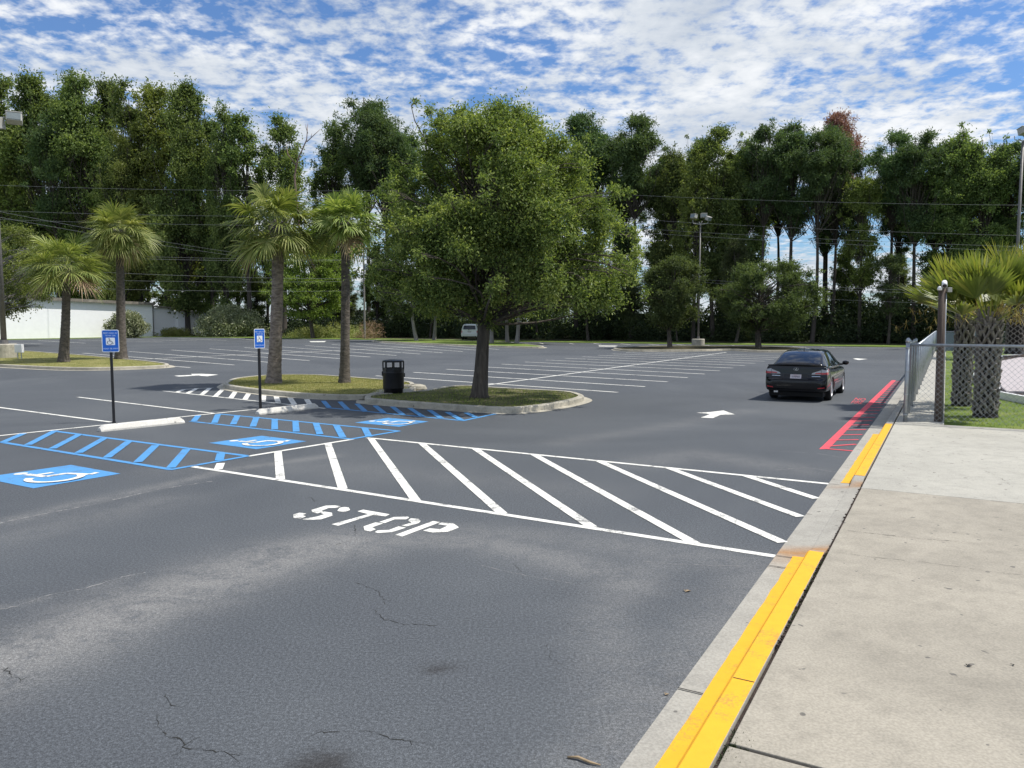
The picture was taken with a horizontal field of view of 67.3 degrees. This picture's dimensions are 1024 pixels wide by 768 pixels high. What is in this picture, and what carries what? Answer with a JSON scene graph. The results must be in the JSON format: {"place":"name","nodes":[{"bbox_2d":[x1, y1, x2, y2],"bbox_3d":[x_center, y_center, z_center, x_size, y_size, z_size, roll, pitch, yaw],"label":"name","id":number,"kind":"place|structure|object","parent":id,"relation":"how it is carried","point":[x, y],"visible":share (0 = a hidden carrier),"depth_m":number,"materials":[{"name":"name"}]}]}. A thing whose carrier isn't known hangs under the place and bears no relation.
{"place":"outdoors","nodes":[
{"label":"outdoors","id":0,"kind":"place"},
{"bbox_2d":[0,336,149,339],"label":"verge","id":1,"kind":"structure","parent":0,"point":[59,338],"depth_m":109.64,"materials":[{"name":"green plant"}]},
{"bbox_2d":[102,309,151,337],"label":"shrub","id":2,"kind":"object","parent":1,"relation":"on","point":[136,325],"visible":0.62,"depth_m":115.66,"materials":[{"name":"green plant"}]},
{"bbox_2d":[0,351,163,366],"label":"grass","id":3,"kind":"structure","parent":0,"point":[67,362],"depth_m":43.22,"materials":[{"name":"green plant"}]},
{"bbox_2d":[229,374,407,393],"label":"grass","id":4,"kind":"structure","parent":0,"point":[321,379],"depth_m":27.01,"materials":[{"name":"green plant"}]},
{"bbox_2d":[0,337,905,767],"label":"parking lot","id":5,"kind":"structure","parent":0,"point":[224,579],"depth_m":7.93,"materials":[{"name":"grey asphalt"}]},
{"bbox_2d":[0,351,174,370],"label":"kerbed island","id":6,"kind":"structure","parent":5,"relation":"on","point":[36,366],"depth_m":40.20,"materials":[{"name":"plant"}]},
{"bbox_2d":[0,110,22,357],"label":"light pole","id":7,"kind":"object","parent":6,"relation":"on","point":[7,349],"visible":0.94,"depth_m":47.71,"materials":[{"name":"metal"}]},
{"bbox_2d":[13,231,112,361],"bbox_3d":[-24.653,-4.873,42.440,5.295,7.327,5.489,0,5,0],"label":"palm tree","id":8,"kind":"object","parent":6,"relation":"on","point":[67,274],"visible":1,"depth_m":42.06,"materials":[{"name":"green plant"}]},
{"bbox_2d":[79,197,164,358],"bbox_3d":[-23.157,-6.241,45.977,5.180,9.492,4.771,3,5,33],"label":"palm tree","id":9,"kind":"object","parent":6,"relation":"on","point":[121,244],"visible":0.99,"depth_m":45.51,"materials":[{"name":"green plant"}]},
{"bbox_2d":[101,330,119,422],"bbox_3d":[-9.170,-0.168,17.637,0.355,2.150,0.084,-2,5,-20],"label":"parking sign","id":10,"kind":"object","parent":5,"relation":"on","point":[110,341],"visible":0.99,"depth_m":17.57,"materials":[{"name":"blue metal"}]},
{"bbox_2d":[97,417,184,431],"bbox_3d":[-8.162,0.882,16.998,0.203,0.141,1.840,4,6,39],"label":"wheel stop","id":11,"kind":"object","parent":5,"relation":"on","point":[136,424],"visible":1,"depth_m":16.88,"materials":[{"name":"white concrete"}]},
{"bbox_2d":[254,329,264,408],"bbox_3d":[-6.655,-0.378,20.277,0.084,2.150,0.355,3,5,29],"label":"parking sign","id":12,"kind":"object","parent":5,"relation":"on","point":[259,338],"visible":0.95,"depth_m":20.25,"materials":[{"name":"blue metal"}]},
{"bbox_2d":[255,403,318,414],"bbox_3d":[-5.837,0.640,20.034,0.203,0.141,1.865,3,6,36],"label":"wheel stop","id":13,"kind":"object","parent":5,"relation":"on","point":[285,409],"visible":1,"depth_m":19.91,"materials":[{"name":"white concrete"}]},
{"bbox_2d":[217,374,415,399],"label":"kerbed island","id":14,"kind":"structure","parent":5,"relation":"on","point":[226,385],"depth_m":25.02,"materials":[{"name":"plant"}]},
{"bbox_2d":[213,179,338,383],"bbox_3d":[-8.378,-3.671,27.343,4.182,7.330,3.952,0,5,0],"label":"palm tree","id":15,"kind":"object","parent":14,"relation":"on","point":[278,243],"visible":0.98,"depth_m":26.89,"materials":[{"name":"green plant"}]},
{"bbox_2d":[305,185,383,382],"bbox_3d":[-5.921,-3.585,27.656,3.061,7.110,3.383,-2,5,-22],"label":"palm tree","id":16,"kind":"object","parent":14,"relation":"on","point":[342,234],"visible":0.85,"depth_m":27.30,"materials":[{"name":"green plant"}]},
{"bbox_2d":[372,339,546,347],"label":"kerbed island","id":17,"kind":"structure","parent":5,"relation":"on","point":[449,342],"depth_m":83.97,"materials":[{"name":"concrete"}]},
{"bbox_2d":[373,232,429,340],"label":"island tree","id":18,"kind":"object","parent":17,"relation":"on","point":[402,308],"visible":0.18,"depth_m":92.46,"materials":[{"name":"green plant"}]},
{"bbox_2d":[514,238,574,342],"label":"island tree","id":19,"kind":"object","parent":17,"relation":"on","point":[549,313],"visible":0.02,"depth_m":81.21,"materials":[{"name":"green plant"}]},
{"bbox_2d":[356,385,591,413],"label":"kerbed island","id":20,"kind":"structure","parent":5,"relation":"on","point":[547,405],"depth_m":21.48,"materials":[{"name":"concrete"}]},
{"bbox_2d":[340,86,660,398],"bbox_3d":[-0.168,-3.982,22.145,9.054,8.978,8.021,0,5,0],"label":"oak tree","id":21,"kind":"object","parent":20,"relation":"on","point":[515,191],"visible":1,"depth_m":20.39,"materials":[{"name":"green plant"}]},
{"bbox_2d":[690,213,711,344],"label":"light pole","id":22,"kind":"object","parent":5,"relation":"on","point":[698,341],"visible":0.98,"depth_m":74.56,"materials":[{"name":"metal"}]},
{"bbox_2d":[611,345,799,351],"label":"kerbed island","id":23,"kind":"structure","parent":5,"relation":"on","point":[681,348],"depth_m":65.11,"materials":[{"name":"concrete"}]},
{"bbox_2d":[633,252,718,347],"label":"island tree","id":24,"kind":"object","parent":23,"relation":"on","point":[669,290],"visible":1,"depth_m":66.36,"materials":[{"name":"green plant"}]},
{"bbox_2d":[707,254,832,347],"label":"island tree","id":25,"kind":"object","parent":23,"relation":"on","point":[787,312],"visible":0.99,"depth_m":65.28,"materials":[{"name":"green plant"}]},
{"bbox_2d":[620,382,903,767],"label":"kerb","id":26,"kind":"structure","parent":5,"relation":"on","point":[694,723],"depth_m":5.43,"materials":[{"name":"concrete"}]},
{"bbox_2d":[766,347,848,399],"bbox_3d":[9.429,-0.416,24.441,2.210,1.543,4.691,3,5,30],"label":"sedan car","id":27,"kind":"object","parent":5,"relation":"on","point":[806,372],"visible":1,"depth_m":22.70,"materials":[{"name":"black paint"}]},
{"bbox_2d":[371,385,575,406],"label":"grass","id":28,"kind":"structure","parent":0,"point":[496,396],"depth_m":22.64,"materials":[{"name":"green plant"}]},
{"bbox_2d":[0,0,1023,321],"label":"sky","id":29,"kind":"structure","parent":0,"point":[917,66],"materials":[{"name":"blue"}]},
{"bbox_2d":[150,336,905,346],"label":"verge","id":30,"kind":"structure","parent":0,"point":[791,344],"depth_m":87.53,"materials":[{"name":"green plant"}]},
{"bbox_2d":[193,303,269,336],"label":"shrub","id":31,"kind":"object","parent":30,"relation":"on","point":[230,320],"visible":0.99,"depth_m":122.99,"materials":[{"name":"green plant"}]},
{"bbox_2d":[258,226,352,337],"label":"broadleaf tree","id":32,"kind":"object","parent":30,"relation":"on","point":[304,290],"visible":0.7,"depth_m":109.61,"materials":[{"name":"green plant"}]},
{"bbox_2d":[282,321,381,337],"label":"weeds","id":33,"kind":"object","parent":30,"relation":"on","point":[318,332],"visible":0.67,"depth_m":115.45,"materials":[{"name":"green plant"}]},
{"bbox_2d":[618,281,644,338],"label":"understory tree","id":34,"kind":"object","parent":30,"relation":"on","point":[626,315],"visible":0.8,"depth_m":95.64,"materials":[{"name":"green plant"}]},
{"bbox_2d":[664,142,722,340],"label":"broadleaf tree","id":35,"kind":"object","parent":30,"relation":"on","point":[695,184],"visible":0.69,"depth_m":89.36,"materials":[{"name":"green plant"}]},
{"bbox_2d":[659,121,758,340],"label":"broadleaf tree","id":36,"kind":"object","parent":30,"relation":"on","point":[727,174],"visible":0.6,"depth_m":89.21,"materials":[{"name":"green plant"}]},
{"bbox_2d":[712,237,757,342],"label":"understory tree","id":37,"kind":"object","parent":30,"relation":"on","point":[738,247],"visible":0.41,"depth_m":84.84,"materials":[{"name":"green plant"}]},
{"bbox_2d":[734,117,796,341],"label":"pine tree","id":38,"kind":"object","parent":30,"relation":"on","point":[761,192],"visible":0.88,"depth_m":87.00,"materials":[{"name":"green plant"}]},
{"bbox_2d":[753,119,817,338],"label":"pine tree","id":39,"kind":"object","parent":30,"relation":"on","point":[786,212],"visible":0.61,"depth_m":86.84,"materials":[{"name":"green plant"}]},
{"bbox_2d":[780,127,861,342],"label":"pine tree","id":40,"kind":"object","parent":30,"relation":"on","point":[816,173],"visible":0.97,"depth_m":83.53,"materials":[{"name":"green plant"}]},
{"bbox_2d":[835,164,891,342],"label":"broadleaf tree","id":41,"kind":"object","parent":30,"relation":"on","point":[863,192],"visible":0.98,"depth_m":82.55,"materials":[{"name":"green plant"}]},
{"bbox_2d":[869,246,913,343],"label":"understory tree","id":42,"kind":"object","parent":30,"relation":"on","point":[891,263],"visible":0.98,"depth_m":78.79,"materials":[{"name":"green plant"}]},
{"bbox_2d":[883,126,964,340],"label":"pine tree","id":43,"kind":"object","parent":30,"relation":"on","point":[923,156],"visible":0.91,"depth_m":80.15,"materials":[{"name":"green plant"}]},
{"bbox_2d":[906,121,986,328],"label":"broadleaf tree","id":44,"kind":"object","parent":30,"relation":"on","point":[960,224],"visible":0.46,"depth_m":79.05,"materials":[{"name":"green plant"}]},
{"bbox_2d":[936,129,1023,262],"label":"broadleaf tree","id":45,"kind":"object","parent":30,"relation":"on","point":[995,181],"visible":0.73,"depth_m":77.35,"materials":[{"name":"green plant"}]},
{"bbox_2d":[196,331,905,344],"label":"woodland floor","id":46,"kind":"structure","parent":0,"point":[723,341],"depth_m":91.85,"materials":[{"name":"green plant"}]},
{"bbox_2d":[38,68,115,299],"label":"broadleaf tree","id":47,"kind":"object","parent":46,"relation":"on","point":[76,138],"visible":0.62,"depth_m":141.98,"materials":[{"name":"green plant"}]},
{"bbox_2d":[76,71,130,299],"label":"broadleaf tree","id":48,"kind":"object","parent":46,"relation":"on","point":[104,90],"visible":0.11,"depth_m":145.58,"materials":[{"name":"green plant"}]},
{"bbox_2d":[84,73,160,301],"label":"broadleaf tree","id":49,"kind":"object","parent":46,"relation":"on","point":[121,113],"visible":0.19,"depth_m":134.64,"materials":[{"name":"green plant"}]},
{"bbox_2d":[117,76,203,309],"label":"broadleaf tree","id":50,"kind":"object","parent":46,"relation":"on","point":[149,127],"visible":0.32,"depth_m":133.94,"materials":[{"name":"green plant"}]},
{"bbox_2d":[136,72,213,334],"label":"broadleaf tree","id":51,"kind":"object","parent":46,"relation":"on","point":[166,225],"visible":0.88,"depth_m":127.99,"materials":[{"name":"green plant"}]},
{"bbox_2d":[168,90,230,314],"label":"broadleaf tree","id":52,"kind":"object","parent":46,"relation":"on","point":[185,202],"visible":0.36,"depth_m":129.67,"materials":[{"name":"green plant"}]},
{"bbox_2d":[197,100,245,306],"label":"broadleaf tree","id":53,"kind":"object","parent":46,"relation":"on","point":[226,280],"visible":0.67,"depth_m":125.96,"materials":[{"name":"green plant"}]},
{"bbox_2d":[208,108,282,335],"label":"broadleaf tree","id":54,"kind":"object","parent":46,"relation":"on","point":[245,137],"visible":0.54,"depth_m":124.27,"materials":[{"name":"green plant"}]},
{"bbox_2d":[238,268,270,316],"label":"broadleaf tree","id":55,"kind":"object","parent":46,"relation":"on","point":[256,283],"visible":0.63,"depth_m":136.75,"materials":[{"name":"green plant"}]},
{"bbox_2d":[245,106,313,334],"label":"broadleaf tree","id":56,"kind":"object","parent":46,"relation":"on","point":[282,131],"visible":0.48,"depth_m":123.59,"materials":[{"name":"green plant"}]},
{"bbox_2d":[301,116,357,325],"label":"broadleaf tree","id":57,"kind":"object","parent":46,"relation":"on","point":[327,155],"visible":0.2,"depth_m":139.16,"materials":[{"name":"green plant"}]},
{"bbox_2d":[323,91,413,324],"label":"pine tree","id":58,"kind":"object","parent":46,"relation":"on","point":[336,131],"visible":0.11,"depth_m":135.62,"materials":[{"name":"green plant"}]},
{"bbox_2d":[354,244,389,322],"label":"broadleaf tree","id":59,"kind":"object","parent":46,"relation":"on","point":[378,310],"visible":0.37,"depth_m":124.58,"materials":[{"name":"green plant"}]},
{"bbox_2d":[336,101,420,324],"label":"pine tree","id":60,"kind":"object","parent":46,"relation":"on","point":[377,130],"visible":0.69,"depth_m":129.08,"materials":[{"name":"green plant"}]},
{"bbox_2d":[377,129,424,216],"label":"pine tree","id":61,"kind":"object","parent":46,"relation":"on","point":[414,144],"visible":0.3,"depth_m":130.63,"materials":[{"name":"green plant"}]},
{"bbox_2d":[553,108,612,337],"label":"pine tree","id":62,"kind":"object","parent":46,"relation":"on","point":[580,122],"visible":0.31,"depth_m":98.47,"materials":[{"name":"green plant"}]},
{"bbox_2d":[209,298,1005,343],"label":"undergrowth","id":63,"kind":"object","parent":46,"relation":"on","point":[846,319],"visible":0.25,"depth_m":97.52,"materials":[{"name":"green plant"}]},
{"bbox_2d":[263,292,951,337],"bbox_3d":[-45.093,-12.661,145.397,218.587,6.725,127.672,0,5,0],"label":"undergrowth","id":64,"kind":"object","parent":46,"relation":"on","point":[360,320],"visible":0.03,"depth_m":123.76,"materials":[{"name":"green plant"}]},
{"bbox_2d":[604,191,649,294],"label":"pine tree","id":65,"kind":"object","parent":46,"relation":"on","point":[626,244],"visible":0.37,"depth_m":105.33,"materials":[{"name":"green plant"}]},
{"bbox_2d":[594,110,673,339],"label":"pine tree","id":66,"kind":"object","parent":46,"relation":"on","point":[630,156],"visible":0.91,"depth_m":94.15,"materials":[{"name":"green plant"}]},
{"bbox_2d":[627,159,696,330],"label":"pine tree","id":67,"kind":"object","parent":46,"relation":"on","point":[649,209],"visible":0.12,"depth_m":100.14,"materials":[{"name":"green plant"}]},
{"bbox_2d":[638,134,693,336],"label":"broadleaf tree","id":68,"kind":"object","parent":46,"relation":"on","point":[664,208],"visible":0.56,"depth_m":94.84,"materials":[{"name":"green plant"}]},
{"bbox_2d":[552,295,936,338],"bbox_3d":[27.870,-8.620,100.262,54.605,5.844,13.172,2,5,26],"label":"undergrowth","id":69,"kind":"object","parent":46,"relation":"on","point":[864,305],"visible":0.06,"depth_m":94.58,"materials":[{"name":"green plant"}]},
{"bbox_2d":[714,131,779,333],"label":"broadleaf tree","id":70,"kind":"object","parent":46,"relation":"on","point":[755,244],"visible":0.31,"depth_m":90.45,"materials":[{"name":"green plant"}]},
{"bbox_2d":[806,172,857,317],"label":"pine tree","id":71,"kind":"object","parent":46,"relation":"on","point":[824,249],"visible":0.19,"depth_m":94.45,"materials":[{"name":"green plant"}]},
{"bbox_2d":[805,107,868,317],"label":"pine tree","id":72,"kind":"object","parent":46,"relation":"on","point":[838,117],"visible":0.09,"depth_m":93.61,"materials":[{"name":"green plant"}]},
{"bbox_2d":[806,120,868,330],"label":"pine tree","id":73,"kind":"object","parent":46,"relation":"on","point":[835,223],"visible":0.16,"depth_m":87.09,"materials":[{"name":"green plant"}]},
{"bbox_2d":[824,248,868,312],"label":"broadleaf tree","id":74,"kind":"object","parent":46,"relation":"on","point":[840,283],"visible":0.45,"depth_m":91.56,"materials":[{"name":"green plant"}]},
{"bbox_2d":[856,127,918,342],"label":"pine tree","id":75,"kind":"object","parent":46,"relation":"on","point":[883,170],"visible":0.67,"depth_m":82.97,"materials":[{"name":"green plant"}]},
{"bbox_2d":[869,207,916,300],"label":"pine tree","id":76,"kind":"object","parent":46,"relation":"on","point":[900,236],"visible":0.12,"depth_m":89.22,"materials":[{"name":"green plant"}]},
{"bbox_2d":[879,247,919,314],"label":"broadleaf tree","id":77,"kind":"object","parent":46,"relation":"on","point":[904,278],"visible":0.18,"depth_m":91.77,"materials":[{"name":"green plant"}]},
{"bbox_2d":[982,138,1023,329],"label":"pine tree","id":78,"kind":"object","parent":46,"relation":"on","point":[1017,147],"visible":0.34,"depth_m":77.97,"materials":[{"name":"green plant"}]},
{"bbox_2d":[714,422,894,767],"bbox_3d":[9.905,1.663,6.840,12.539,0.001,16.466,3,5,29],"label":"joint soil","id":79,"kind":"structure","parent":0,"point":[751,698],"depth_m":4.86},
{"bbox_2d":[718,426,1023,767],"bbox_3d":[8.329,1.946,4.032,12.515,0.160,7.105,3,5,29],"label":"sidewalk","id":80,"kind":"structure","parent":0,"point":[869,667],"depth_m":5.15,"materials":[{"name":"beige concrete"}]},
{"bbox_2d":[862,422,1023,503],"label":"sidewalk","id":81,"kind":"structure","parent":0,"point":[980,463],"depth_m":12.03,"materials":[{"name":"concrete"}]},
{"bbox_2d":[944,347,1023,428],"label":"lawn","id":82,"kind":"structure","parent":0,"point":[956,409],"depth_m":18.57,"materials":[{"name":"green plant"}]},
{"bbox_2d":[892,248,1022,405],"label":"fan palm","id":83,"kind":"object","parent":82,"relation":"on","point":[965,333],"visible":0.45,"depth_m":20.27,"materials":[{"name":"green plant"}]},
{"bbox_2d":[908,344,1023,425],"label":"chain link fence","id":84,"kind":"object","parent":82,"relation":"on","point":[973,345],"visible":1,"depth_m":16.30,"materials":[{"name":"metal"}]},
{"bbox_2d":[918,245,1023,417],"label":"fan palm","id":85,"kind":"object","parent":82,"relation":"on","point":[1000,281],"visible":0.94,"depth_m":17.73,"materials":[{"name":"green plant"}]},
{"bbox_2d":[973,354,1023,403],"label":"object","id":86,"kind":"object","parent":82,"relation":"on","point":[1006,370],"visible":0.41,"depth_m":27.22,"materials":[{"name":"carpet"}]},
{"bbox_2d":[980,240,1023,354],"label":"fan palm","id":87,"kind":"object","parent":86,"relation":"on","point":[1014,333],"visible":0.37,"depth_m":46.13,"materials":[{"name":"green plant"}]},
{"bbox_2d":[1014,126,1023,250],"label":"light pole","id":88,"kind":"object","parent":82,"relation":"on","point":[1020,131],"visible":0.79,"depth_m":65.36,"materials":[{"name":"grey metal"}]},
{"label":"ground","id":89,"kind":"structure","parent":0,"visible":0},
{"bbox_2d":[0,114,32,294],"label":"broadleaf tree","id":90,"kind":"object","parent":89,"relation":"on","point":[10,191],"visible":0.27,"depth_m":147.50,"materials":[{"name":"green plant"}]},
{"bbox_2d":[0,70,40,294],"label":"broadleaf tree","id":91,"kind":"object","parent":89,"relation":"on","point":[5,85],"visible":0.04,"depth_m":160.08,"materials":[{"name":"green plant"}]},
{"bbox_2d":[0,64,72,297],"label":"broadleaf tree","id":92,"kind":"object","parent":89,"relation":"on","point":[26,105],"visible":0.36,"depth_m":147.21,"materials":[{"name":"green plant"}]},
{"bbox_2d":[0,220,80,321],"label":"tree","id":93,"kind":"object","parent":89,"relation":"on","point":[11,284],"visible":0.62,"depth_m":73.28,"materials":[{"name":"green plant"}]},
{"bbox_2d":[15,107,81,297],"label":"broadleaf tree","id":94,"kind":"object","parent":89,"relation":"on","point":[46,203],"visible":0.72,"depth_m":141.40,"materials":[{"name":"green plant"}]},
{"bbox_2d":[20,66,90,298],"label":"broadleaf tree","id":95,"kind":"object","parent":89,"relation":"on","point":[50,101],"visible":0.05,"depth_m":149.58,"materials":[{"name":"green plant"}]},
{"bbox_2d":[5,295,205,338],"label":"white warehouse","id":96,"kind":"structure","parent":89,"relation":"on","point":[88,317],"depth_m":115.75,"materials":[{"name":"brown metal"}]},
{"bbox_2d":[154,311,177,328],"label":"door","id":97,"kind":"structure","parent":96,"relation":"in","point":[162,319],"depth_m":129.13,"materials":[{"name":"white metal"}]},
{"bbox_2d":[96,125,148,300],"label":"broadleaf tree","id":98,"kind":"object","parent":89,"relation":"on","point":[114,171],"visible":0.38,"depth_m":132.85,"materials":[{"name":"green plant"}]},
{"bbox_2d":[896,351,945,424],"bbox_3d":[20.627,-0.734,37.549,0.937,0.154,48.012,3,5,29],"label":"fence footing","id":99,"kind":"object","parent":89,"relation":"on","point":[922,397],"visible":0.46,"depth_m":20.77,"materials":[{"name":"concrete"}]},
{"bbox_2d":[903,338,910,421],"bbox_3d":[8.665,-0.079,16.882,0.110,1.872,0.107,0,5,0],"label":"fence corner post","id":100,"kind":"object","parent":99,"relation":"on","point":[906,380],"visible":0.99,"depth_m":16.85,"materials":[{"name":"metal"}]},
{"bbox_2d":[908,338,917,412],"bbox_3d":[9.966,-0.215,19.187,0.062,1.778,5.204,3,5,29],"label":"chain link fence","id":101,"kind":"object","parent":99,"relation":"on","point":[913,361],"visible":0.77,"depth_m":19.74,"materials":[{"name":"metal"}]},
{"bbox_2d":[915,331,935,399],"bbox_3d":[21.741,-1.785,40.025,0.081,1.594,42.675,3,5,29],"label":"chain link fence","id":102,"kind":"object","parent":99,"relation":"on","point":[930,338],"visible":0.82,"depth_m":28.68,"materials":[{"name":"metal"}]},
{"bbox_2d":[934,280,951,421],"bbox_3d":[9.405,-0.673,16.829,0.268,3.188,0.246,-4,6,-43],"label":"camera post","id":103,"kind":"object","parent":99,"relation":"on","point":[941,320],"visible":0.98,"depth_m":16.82,"materials":[{"name":"brown metal"}]},
{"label":"bin pad","id":104,"kind":"structure","parent":0,"visible":0},
{"bbox_2d":[382,359,404,393],"bbox_3d":[-3.676,-0.244,23.829,0.681,1.038,0.676,-3,6,-34],"label":"litter bin","id":105,"kind":"object","parent":104,"relation":"on","point":[393,379],"visible":0.99,"depth_m":23.58,"materials":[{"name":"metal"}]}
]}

